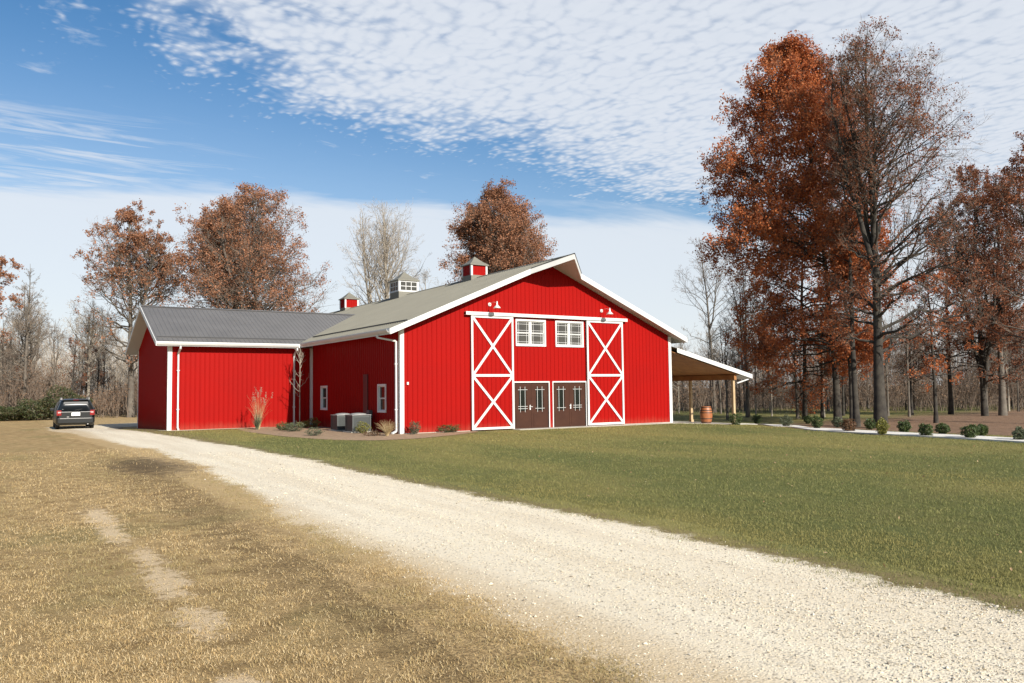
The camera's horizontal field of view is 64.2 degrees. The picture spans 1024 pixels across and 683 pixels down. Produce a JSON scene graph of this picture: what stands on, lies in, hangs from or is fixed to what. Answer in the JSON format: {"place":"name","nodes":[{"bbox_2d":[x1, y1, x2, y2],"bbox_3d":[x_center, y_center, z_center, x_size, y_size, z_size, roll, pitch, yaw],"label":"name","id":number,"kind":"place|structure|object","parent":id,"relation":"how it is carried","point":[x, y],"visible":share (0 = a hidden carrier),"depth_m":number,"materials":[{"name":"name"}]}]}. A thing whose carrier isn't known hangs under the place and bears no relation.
{"place":"outdoors","nodes":[
{"label":"outdoors","id":0,"kind":"place"},
{"bbox_2d":[0,448,732,682],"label":"dry grass","id":1,"kind":"structure","parent":0,"point":[198,656],"depth_m":6.69,"materials":[{"name":"beige plant"}]},
{"bbox_2d":[0,386,1023,682],"bbox_3d":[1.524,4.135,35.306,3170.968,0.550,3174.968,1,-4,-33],"label":"ground","id":2,"kind":"structure","parent":0,"point":[18,438],"depth_m":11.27,"materials":[{"name":"green plant"}]},
{"bbox_2d":[0,354,22,406],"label":"bare tree","id":3,"kind":"object","parent":2,"relation":"on","point":[16,368],"visible":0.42,"depth_m":74.76,"materials":[{"name":"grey plant"}]},
{"bbox_2d":[0,255,24,359],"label":"broadleaf tree","id":4,"kind":"object","parent":2,"relation":"on","point":[3,260],"visible":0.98,"depth_m":68.98,"materials":[{"name":"brown plant"}]},
{"bbox_2d":[0,319,24,404],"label":"bare tree","id":5,"kind":"object","parent":2,"relation":"on","point":[2,361],"visible":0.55,"depth_m":74.08,"materials":[{"name":"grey plant"}]},
{"bbox_2d":[1,342,27,405],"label":"bare tree","id":6,"kind":"object","parent":2,"relation":"on","point":[8,368],"visible":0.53,"depth_m":72.88,"materials":[{"name":"grey plant"}]},
{"bbox_2d":[0,405,32,420],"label":"evergreen bush","id":7,"kind":"object","parent":2,"relation":"on","point":[6,412],"visible":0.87,"depth_m":63.49,"materials":[{"name":"green plant"}]},
{"bbox_2d":[2,285,51,374],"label":"bare tree","id":8,"kind":"object","parent":2,"relation":"on","point":[24,315],"visible":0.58,"depth_m":76.15,"materials":[{"name":"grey plant"}]},
{"bbox_2d":[8,309,49,384],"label":"bare tree","id":9,"kind":"object","parent":2,"relation":"on","point":[32,346],"visible":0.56,"depth_m":75.76,"materials":[{"name":"grey plant"}]},
{"bbox_2d":[0,268,62,401],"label":"bare tree","id":10,"kind":"object","parent":2,"relation":"on","point":[26,334],"visible":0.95,"depth_m":70.30,"materials":[{"name":"grey plant"}]},
{"bbox_2d":[11,301,54,383],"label":"bare tree","id":11,"kind":"object","parent":2,"relation":"on","point":[38,344],"visible":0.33,"depth_m":78.12,"materials":[{"name":"grey plant"}]},
{"bbox_2d":[14,398,55,419],"bbox_3d":[-37.782,6.161,64.647,3.835,3.437,4.032,0,-3,-12],"label":"evergreen bush","id":12,"kind":"object","parent":2,"relation":"on","point":[37,413],"visible":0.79,"depth_m":64.25,"materials":[{"name":"green plant"}]},
{"bbox_2d":[34,319,73,402],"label":"bare tree","id":13,"kind":"object","parent":2,"relation":"on","point":[58,342],"visible":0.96,"depth_m":71.48,"materials":[{"name":"grey plant"}]},
{"bbox_2d":[37,384,92,419],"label":"evergreen bush","id":14,"kind":"object","parent":2,"relation":"on","point":[64,391],"visible":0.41,"depth_m":65.40,"materials":[{"name":"green plant"}]},
{"bbox_2d":[0,313,137,418],"bbox_3d":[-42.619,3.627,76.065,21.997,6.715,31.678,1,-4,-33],"label":"undergrowth","id":15,"kind":"object","parent":2,"relation":"on","point":[36,391],"visible":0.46,"depth_m":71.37,"materials":[{"name":"brown plant"}]},
{"bbox_2d":[57,337,93,390],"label":"bare tree","id":16,"kind":"object","parent":2,"relation":"on","point":[83,380],"visible":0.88,"depth_m":71.47,"materials":[{"name":"grey plant"}]},
{"bbox_2d":[68,351,104,395],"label":"bare tree","id":17,"kind":"object","parent":2,"relation":"on","point":[81,387],"visible":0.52,"depth_m":75.62,"materials":[{"name":"grey plant"}]},
{"bbox_2d":[52,297,126,397],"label":"bare tree","id":18,"kind":"object","parent":2,"relation":"on","point":[89,330],"visible":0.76,"depth_m":74.00,"materials":[{"name":"grey plant"}]},
{"bbox_2d":[80,347,112,413],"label":"bare tree","id":19,"kind":"object","parent":2,"relation":"on","point":[101,372],"visible":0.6,"depth_m":83.30,"materials":[{"name":"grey plant"}]},
{"bbox_2d":[84,308,120,394],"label":"bare tree","id":20,"kind":"object","parent":2,"relation":"on","point":[106,339],"visible":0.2,"depth_m":97.78,"materials":[{"name":"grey plant"}]},
{"bbox_2d":[91,328,119,411],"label":"bare tree","id":21,"kind":"object","parent":2,"relation":"on","point":[107,341],"visible":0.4,"depth_m":89.22,"materials":[{"name":"grey plant"}]},
{"bbox_2d":[94,423,136,429],"bbox_3d":[-24.289,5.184,50.311,6.737,0.108,15.803,-1,-3,8],"label":"gravel turning pad","id":22,"kind":"object","parent":2,"relation":"on","point":[116,426],"visible":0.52,"depth_m":51.86,"materials":[{"name":"grey gravel"}]},
{"bbox_2d":[66,198,189,416],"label":"broadleaf tree","id":23,"kind":"object","parent":2,"relation":"on","point":[144,274],"visible":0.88,"depth_m":69.67,"materials":[{"name":"brown plant"}]},
{"bbox_2d":[157,181,339,312],"bbox_3d":[-20.835,-3.676,66.167,14.898,19.405,13.843,1,-4,-33],"label":"broadleaf tree","id":24,"kind":"object","parent":2,"relation":"on","point":[226,248],"visible":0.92,"depth_m":64.56,"materials":[{"name":"brown plant"}]},
{"bbox_2d":[237,426,477,439],"bbox_3d":[-8.163,4.023,36.343,14.554,0.001,7.176,-4,-4,41],"label":"mulch bed","id":25,"kind":"object","parent":2,"relation":"on","point":[334,435],"visible":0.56,"depth_m":33.68,"materials":[{"name":"brown soil"}]},
{"bbox_2d":[251,387,272,428],"bbox_3d":[-12.373,3.220,39.757,1.257,2.129,0.968,-2,-4,27],"label":"grass clump","id":26,"kind":"object","parent":25,"relation":"on","point":[258,408],"visible":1,"depth_m":39.73,"materials":[{"name":"plant"}]},
{"bbox_2d":[284,420,305,431],"bbox_3d":[-9.925,4.032,37.292,0.942,0.866,0.857,1,-4,-33],"label":"shrub","id":27,"kind":"object","parent":25,"relation":"on","point":[292,426],"visible":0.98,"depth_m":37.16,"materials":[{"name":"green plant"}]},
{"bbox_2d":[289,346,307,421],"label":"sapling","id":28,"kind":"object","parent":25,"relation":"on","point":[301,361],"visible":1,"depth_m":41.58,"materials":[{"name":"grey plant"}]},
{"bbox_2d":[302,417,321,426],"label":"shrub","id":29,"kind":"object","parent":25,"relation":"on","point":[314,424],"visible":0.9,"depth_m":41.24,"materials":[{"name":"green plant"}]},
{"bbox_2d":[304,427,324,435],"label":"shrub","id":30,"kind":"object","parent":25,"relation":"on","point":[318,432],"visible":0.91,"depth_m":33.23,"materials":[{"name":"green plant"}]},
{"bbox_2d":[329,413,348,430],"bbox_3d":[-7.764,3.707,37.381,0.980,0.868,0.980,1,-4,-33],"label":"air conditioner","id":31,"kind":"object","parent":25,"relation":"on","point":[337,421],"visible":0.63,"depth_m":37.00,"materials":[{"name":"metal"}]},
{"bbox_2d":[343,413,370,432],"bbox_3d":[-6.758,3.583,35.810,1.020,0.908,1.020,1,-4,-33],"label":"air conditioner","id":32,"kind":"object","parent":25,"relation":"on","point":[352,420],"visible":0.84,"depth_m":35.53,"materials":[{"name":"metal"}]},
{"bbox_2d":[355,421,371,432],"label":"shrub","id":33,"kind":"object","parent":25,"relation":"on","point":[363,429],"visible":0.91,"depth_m":34.72,"materials":[{"name":"green plant"}]},
{"bbox_2d":[376,421,398,435],"bbox_3d":[-4.978,3.444,32.643,1.006,0.676,1.032,1,-4,-33],"label":"grass clump","id":34,"kind":"object","parent":25,"relation":"on","point":[386,430],"visible":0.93,"depth_m":32.59,"materials":[{"name":"plant"}]},
{"bbox_2d":[408,420,420,433],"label":"shrub","id":35,"kind":"object","parent":25,"relation":"on","point":[413,429],"visible":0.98,"depth_m":33.47,"materials":[{"name":"brown plant"}]},
{"bbox_2d":[437,424,461,432],"bbox_3d":[-2.729,3.746,34.809,1.131,0.458,1.122,1,-4,-33],"label":"shrub","id":36,"kind":"object","parent":25,"relation":"on","point":[450,428],"visible":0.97,"depth_m":34.64,"materials":[{"name":"green plant"}]},
{"bbox_2d":[337,197,430,304],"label":"bare tree","id":37,"kind":"object","parent":2,"relation":"on","point":[386,251],"visible":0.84,"depth_m":72.48,"materials":[{"name":"grey plant"}]},
{"bbox_2d":[408,267,440,289],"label":"bare tree","id":38,"kind":"object","parent":2,"relation":"on","point":[425,279],"visible":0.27,"depth_m":84.59,"materials":[{"name":"grey plant"}]},
{"bbox_2d":[125,253,752,433],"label":"barn","id":39,"kind":"structure","parent":2,"relation":"on","point":[562,341],"depth_m":39.65,"materials":[{"name":"red paint"}]},
{"bbox_2d":[320,386,326,409],"bbox_3d":[-9.548,2.871,41.586,0.140,1.230,0.920,1,-4,-33],"label":"window","id":40,"kind":"structure","parent":39,"relation":"in","point":[323,389],"depth_m":41.82,"materials":[{"name":"grey plastic"}]},
{"bbox_2d":[377,384,385,412],"bbox_3d":[-5.619,2.465,35.447,0.140,1.230,0.880,1,-4,-33],"label":"window","id":41,"kind":"structure","parent":39,"relation":"in","point":[381,388],"depth_m":35.61,"materials":[{"name":"grey plastic"}]},
{"bbox_2d":[470,315,514,429],"bbox_3d":[-0.850,1.381,36.206,2.190,5.010,0.076,1,-4,-33],"label":"sliding door","id":42,"kind":"structure","parent":39,"relation":"in","point":[492,337],"depth_m":36.19,"materials":[{"name":"red paint"}]},
{"bbox_2d":[514,383,531,428],"bbox_3d":[0.480,2.922,37.135,0.936,2.070,0.065,1,-4,-33],"label":"door","id":43,"kind":"structure","parent":39,"relation":"in","point":[522,391],"depth_m":37.13,"materials":[{"name":"brown paint"}]},
{"bbox_2d":[515,319,545,346],"bbox_3d":[0.841,-0.393,37.570,1.670,1.230,0.140,1,-4,-33],"label":"window","id":44,"kind":"structure","parent":39,"relation":"in","point":[527,331],"depth_m":37.55,"materials":[{"name":"white plastic"}]},
{"bbox_2d":[529,383,547,427],"bbox_3d":[1.248,2.939,37.590,1.040,2.070,0.124,1,-4,-33],"label":"door","id":45,"kind":"structure","parent":39,"relation":"in","point":[539,391],"depth_m":37.62,"materials":[{"name":"brown paint"}]},
{"bbox_2d":[553,383,569,426],"bbox_3d":[2.300,2.968,38.296,0.936,2.070,0.065,1,-4,-33],"label":"door","id":46,"kind":"structure","parent":39,"relation":"in","point":[560,390],"depth_m":38.30,"materials":[{"name":"brown paint"}]},
{"bbox_2d":[555,321,583,346],"bbox_3d":[2.703,-0.345,38.759,1.650,1.230,0.140,1,-4,-33],"label":"window","id":47,"kind":"structure","parent":39,"relation":"in","point":[563,329],"depth_m":38.74,"materials":[{"name":"white plastic"}]},
{"bbox_2d":[569,382,584,426],"bbox_3d":[3.097,2.986,38.770,0.971,2.070,0.124,1,-4,-33],"label":"door","id":48,"kind":"structure","parent":39,"relation":"in","point":[576,390],"depth_m":38.80,"materials":[{"name":"brown paint"}]},
{"bbox_2d":[586,321,624,424],"bbox_3d":[4.544,1.518,39.649,2.250,5.010,0.076,1,-4,-33],"label":"sliding door","id":49,"kind":"structure","parent":39,"relation":"in","point":[604,339],"depth_m":39.64,"materials":[{"name":"red paint"}]},
{"bbox_2d":[436,176,556,284],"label":"broadleaf tree","id":50,"kind":"object","parent":2,"relation":"on","point":[498,240],"visible":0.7,"depth_m":65.34,"materials":[{"name":"brown plant"}]},
{"bbox_2d":[34,426,1023,682],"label":"gravel drive","id":51,"kind":"structure","parent":2,"relation":"on","point":[188,450],"depth_m":7.46,"materials":[{"name":"gravel"}]},
{"bbox_2d":[50,397,94,428],"bbox_3d":[-26.288,4.265,48.893,2.400,1.819,5.164,1,-4,-31],"label":"suv","id":52,"kind":"object","parent":51,"relation":"on","point":[74,411],"visible":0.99,"depth_m":46.81,"materials":[{"name":"black paint"}]},
{"bbox_2d":[175,451,1023,682],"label":"gravel","id":53,"kind":"structure","parent":51,"relation":"on","point":[1001,620],"depth_m":6.83,"materials":[{"name":"beige gravel"}]},
{"bbox_2d":[511,423,669,429],"bbox_3d":[4.297,4.193,38.990,9.840,0.345,0.720,1,-4,-33],"label":"entrance apron","id":54,"kind":"object","parent":2,"relation":"on","point":[588,426],"visible":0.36,"depth_m":38.37,"materials":[{"name":"concrete"}]},
{"bbox_2d":[672,237,744,412],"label":"bare tree","id":55,"kind":"object","parent":2,"relation":"on","point":[709,324],"visible":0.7,"depth_m":75.45,"materials":[{"name":"grey plant"}]},
{"bbox_2d":[695,323,723,408],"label":"bare tree","id":56,"kind":"object","parent":2,"relation":"on","point":[708,356],"visible":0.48,"depth_m":81.30,"materials":[{"name":"grey plant"}]},
{"bbox_2d":[710,344,727,413],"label":"bare tree","id":57,"kind":"object","parent":2,"relation":"on","point":[719,380],"visible":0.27,"depth_m":71.38,"materials":[{"name":"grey plant"}]},
{"bbox_2d":[707,317,741,419],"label":"bare tree","id":58,"kind":"object","parent":2,"relation":"on","point":[724,362],"visible":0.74,"depth_m":58.45,"materials":[{"name":"grey plant"}]},
{"bbox_2d":[727,413,742,424],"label":"boxwood shrub","id":59,"kind":"object","parent":2,"relation":"on","point":[735,417],"visible":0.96,"depth_m":42.87,"materials":[{"name":"green plant"}]},
{"bbox_2d":[723,347,749,410],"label":"bare tree","id":60,"kind":"object","parent":2,"relation":"on","point":[740,369],"visible":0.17,"depth_m":80.50,"materials":[{"name":"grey plant"}]},
{"bbox_2d":[713,281,762,416],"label":"bare tree","id":61,"kind":"object","parent":2,"relation":"on","point":[747,402],"visible":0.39,"depth_m":62.55,"materials":[{"name":"grey plant"}]},
{"bbox_2d":[727,304,757,410],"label":"bare tree","id":62,"kind":"object","parent":2,"relation":"on","point":[744,399],"visible":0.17,"depth_m":78.69,"materials":[{"name":"grey plant"}]},
{"bbox_2d":[718,256,767,416],"bbox_3d":[18.230,-0.530,64.163,4.390,13.028,4.323,0,-3,-7],"label":"bare tree","id":63,"kind":"object","parent":2,"relation":"on","point":[738,284],"visible":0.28,"depth_m":64.04,"materials":[{"name":"grey plant"}]},
{"bbox_2d":[744,339,775,413],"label":"bare tree","id":64,"kind":"object","parent":2,"relation":"on","point":[755,381],"visible":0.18,"depth_m":59.38,"materials":[{"name":"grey plant"}]},
{"bbox_2d":[779,415,792,425],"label":"boxwood shrub","id":65,"kind":"object","parent":2,"relation":"on","point":[785,421],"visible":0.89,"depth_m":40.09,"materials":[{"name":"green plant"}]},
{"bbox_2d":[734,174,859,419],"bbox_3d":[20.045,-3.344,57.837,8.374,18.014,8.645,1,-4,-33],"label":"broadleaf tree","id":66,"kind":"object","parent":2,"relation":"on","point":[805,398],"visible":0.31,"depth_m":57.27,"materials":[{"name":"brown plant"}]},
{"bbox_2d":[775,296,818,418],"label":"bare tree","id":67,"kind":"object","parent":2,"relation":"on","point":[797,403],"visible":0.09,"depth_m":58.56,"materials":[{"name":"brown plant"}]},
{"bbox_2d":[784,341,814,402],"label":"bare tree","id":68,"kind":"object","parent":2,"relation":"on","point":[800,367],"visible":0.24,"depth_m":78.06,"materials":[{"name":"brown plant"}]},
{"bbox_2d":[692,30,913,419],"bbox_3d":[17.873,-7.372,52.503,14.385,25.353,12.634,1,-4,-33],"label":"broadleaf tree","id":69,"kind":"object","parent":2,"relation":"on","point":[792,58],"visible":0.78,"depth_m":51.08,"materials":[{"name":"brown plant"}]},
{"bbox_2d":[797,312,830,418],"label":"bare tree","id":70,"kind":"object","parent":2,"relation":"on","point":[822,405],"visible":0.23,"depth_m":57.98,"materials":[{"name":"brown plant"}]},
{"bbox_2d":[811,414,823,427],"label":"boxwood shrub","id":71,"kind":"object","parent":2,"relation":"on","point":[816,422],"visible":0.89,"depth_m":34.07,"materials":[{"name":"green plant"}]},
{"bbox_2d":[831,417,843,427],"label":"boxwood shrub","id":72,"kind":"object","parent":2,"relation":"on","point":[836,421],"visible":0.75,"depth_m":40.33,"materials":[{"name":"green plant"}]},
{"bbox_2d":[823,188,852,422],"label":"broadleaf tree","id":73,"kind":"object","parent":2,"relation":"on","point":[850,392],"visible":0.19,"depth_m":49.80,"materials":[{"name":"brown plant"}]},
{"bbox_2d":[828,337,860,415],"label":"bare tree","id":74,"kind":"object","parent":2,"relation":"on","point":[843,407],"visible":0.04,"depth_m":63.08,"materials":[{"name":"brown plant"}]},
{"bbox_2d":[839,418,856,430],"bbox_3d":[13.042,3.319,31.617,0.644,0.708,0.563,1,-4,-33],"label":"boxwood shrub","id":75,"kind":"object","parent":2,"relation":"on","point":[848,425],"visible":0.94,"depth_m":31.52,"materials":[{"name":"brown plant"}]},
{"bbox_2d":[672,293,1023,413],"bbox_3d":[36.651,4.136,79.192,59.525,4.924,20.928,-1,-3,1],"label":"undergrowth","id":76,"kind":"object","parent":2,"relation":"on","point":[966,392],"visible":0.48,"depth_m":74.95,"materials":[{"name":"brown plant"}]},
{"bbox_2d":[813,148,893,426],"bbox_3d":[19.794,-3.484,47.192,4.130,16.925,4.203,-1,-3,2],"label":"broadleaf tree","id":77,"kind":"object","parent":2,"relation":"on","point":[856,410],"visible":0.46,"depth_m":46.99,"materials":[{"name":"brown plant"}]},
{"bbox_2d":[863,418,876,429],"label":"boxwood shrub","id":78,"kind":"object","parent":2,"relation":"on","point":[869,423],"visible":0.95,"depth_m":37.03,"materials":[{"name":"green plant"}]},
{"bbox_2d":[875,417,889,434],"bbox_3d":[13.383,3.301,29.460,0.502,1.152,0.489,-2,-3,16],"label":"boxwood shrub","id":79,"kind":"object","parent":2,"relation":"on","point":[881,428],"visible":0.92,"depth_m":29.38,"materials":[{"name":"yellow plant"}]},
{"bbox_2d":[742,423,1023,442],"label":"footpath","id":80,"kind":"structure","parent":2,"relation":"on","point":[981,438],"depth_m":28.90,"materials":[{"name":"white concrete"}]},
{"bbox_2d":[869,318,910,415],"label":"bare tree","id":81,"kind":"object","parent":2,"relation":"on","point":[886,377],"visible":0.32,"depth_m":61.78,"materials":[{"name":"brown plant"}]},
{"bbox_2d":[896,420,911,431],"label":"boxwood shrub","id":82,"kind":"object","parent":2,"relation":"on","point":[903,426],"visible":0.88,"depth_m":30.44,"materials":[{"name":"green plant"}]},
{"bbox_2d":[890,309,926,416],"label":"bare tree","id":83,"kind":"object","parent":2,"relation":"on","point":[908,385],"visible":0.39,"depth_m":60.10,"materials":[{"name":"brown plant"}]},
{"bbox_2d":[891,329,926,378],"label":"bare tree","id":84,"kind":"object","parent":2,"relation":"on","point":[904,366],"visible":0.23,"depth_m":67.99,"materials":[{"name":"brown plant"}]},
{"bbox_2d":[811,15,1009,427],"bbox_3d":[21.728,-6.729,45.242,9.385,23.127,10.197,-4,-5,42],"label":"broadleaf tree","id":85,"kind":"object","parent":2,"relation":"on","point":[861,91],"visible":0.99,"depth_m":44.50,"materials":[{"name":"brown plant"}]},
{"bbox_2d":[893,321,931,414],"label":"bare tree","id":86,"kind":"object","parent":2,"relation":"on","point":[911,396],"visible":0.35,"depth_m":62.94,"materials":[{"name":"brown plant"}]},
{"bbox_2d":[894,341,931,409],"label":"bare tree","id":87,"kind":"object","parent":2,"relation":"on","point":[914,404],"visible":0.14,"depth_m":75.70,"materials":[{"name":"brown plant"}]},
{"bbox_2d":[918,423,933,435],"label":"boxwood shrub","id":88,"kind":"object","parent":2,"relation":"on","point":[924,431],"visible":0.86,"depth_m":28.07,"materials":[{"name":"green plant"}]},
{"bbox_2d":[887,259,982,422],"bbox_3d":[25.735,-0.013,49.931,5.331,10.172,5.258,-2,-4,18],"label":"broadleaf tree","id":89,"kind":"object","parent":2,"relation":"on","point":[933,378],"visible":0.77,"depth_m":49.71,"materials":[{"name":"brown plant"}]},
{"bbox_2d":[934,422,950,433],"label":"boxwood shrub","id":90,"kind":"object","parent":2,"relation":"on","point":[945,428],"visible":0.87,"depth_m":28.97,"materials":[{"name":"green plant"}]},
{"bbox_2d":[899,204,997,414],"bbox_3d":[34.093,-2.590,63.672,7.554,16.731,7.216,1,-4,-33],"label":"broadleaf tree","id":91,"kind":"object","parent":2,"relation":"on","point":[950,402],"visible":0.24,"depth_m":63.32,"materials":[{"name":"brown plant"}]},
{"bbox_2d":[915,164,1023,415],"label":"broadleaf tree","id":92,"kind":"object","parent":2,"relation":"on","point":[982,360],"visible":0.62,"depth_m":59.57,"materials":[{"name":"brown plant"}]},
{"bbox_2d":[960,424,980,437],"bbox_3d":[15.039,3.021,26.794,0.608,0.637,0.560,1,-4,-33],"label":"boxwood shrub","id":93,"kind":"object","parent":2,"relation":"on","point":[971,431],"visible":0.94,"depth_m":26.68,"materials":[{"name":"green plant"}]},
{"bbox_2d":[976,423,988,435],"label":"boxwood shrub","id":94,"kind":"object","parent":2,"relation":"on","point":[983,430],"visible":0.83,"depth_m":27.98,"materials":[{"name":"green plant"}]},
{"bbox_2d":[950,171,1023,415],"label":"broadleaf tree","id":95,"kind":"object","parent":2,"relation":"on","point":[1002,407],"visible":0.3,"depth_m":60.07,"materials":[{"name":"brown plant"}]},
{"bbox_2d":[967,130,1023,377],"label":"broadleaf tree","id":96,"kind":"object","parent":2,"relation":"on","point":[1016,179],"visible":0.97,"depth_m":47.60,"materials":[{"name":"brown plant"}]},
{"bbox_2d":[992,342,1020,410],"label":"bare tree","id":97,"kind":"object","parent":2,"relation":"on","point":[1007,380],"visible":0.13,"depth_m":69.46,"materials":[{"name":"brown plant"}]},
{"bbox_2d":[1004,331,1023,411],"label":"bare tree","id":98,"kind":"object","parent":2,"relation":"on","point":[1018,408],"visible":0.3,"depth_m":68.10,"materials":[{"name":"brown plant"}]},
{"bbox_2d":[1011,426,1023,439],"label":"boxwood shrub","id":99,"kind":"object","parent":2,"relation":"on","point":[1020,431],"visible":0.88,"depth_m":25.50,"materials":[{"name":"green plant"}]},
{"bbox_2d":[0,0,1023,394],"label":"sky","id":100,"kind":"structure","parent":0,"point":[599,113],"materials":[{"name":"blue"}]},
{"bbox_2d":[254,426,1021,596],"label":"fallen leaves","id":101,"kind":"object","parent":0,"point":[1019,595],"visible":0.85,"depth_m":17.54,"materials":[{"name":"brown plant"}]},
{"bbox_2d":[673,421,758,424],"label":"porch slab","id":102,"kind":"structure","parent":0,"point":[686,422],"depth_m":44.35,"materials":[{"name":"concrete"}]},
{"bbox_2d":[700,406,711,422],"bbox_3d":[10.724,4.041,45.064,0.671,0.920,0.671,1,-4,-33],"label":"wooden barrel","id":103,"kind":"object","parent":102,"relation":"on","point":[705,414],"visible":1,"depth_m":44.81,"materials":[{"name":"brown wood"}]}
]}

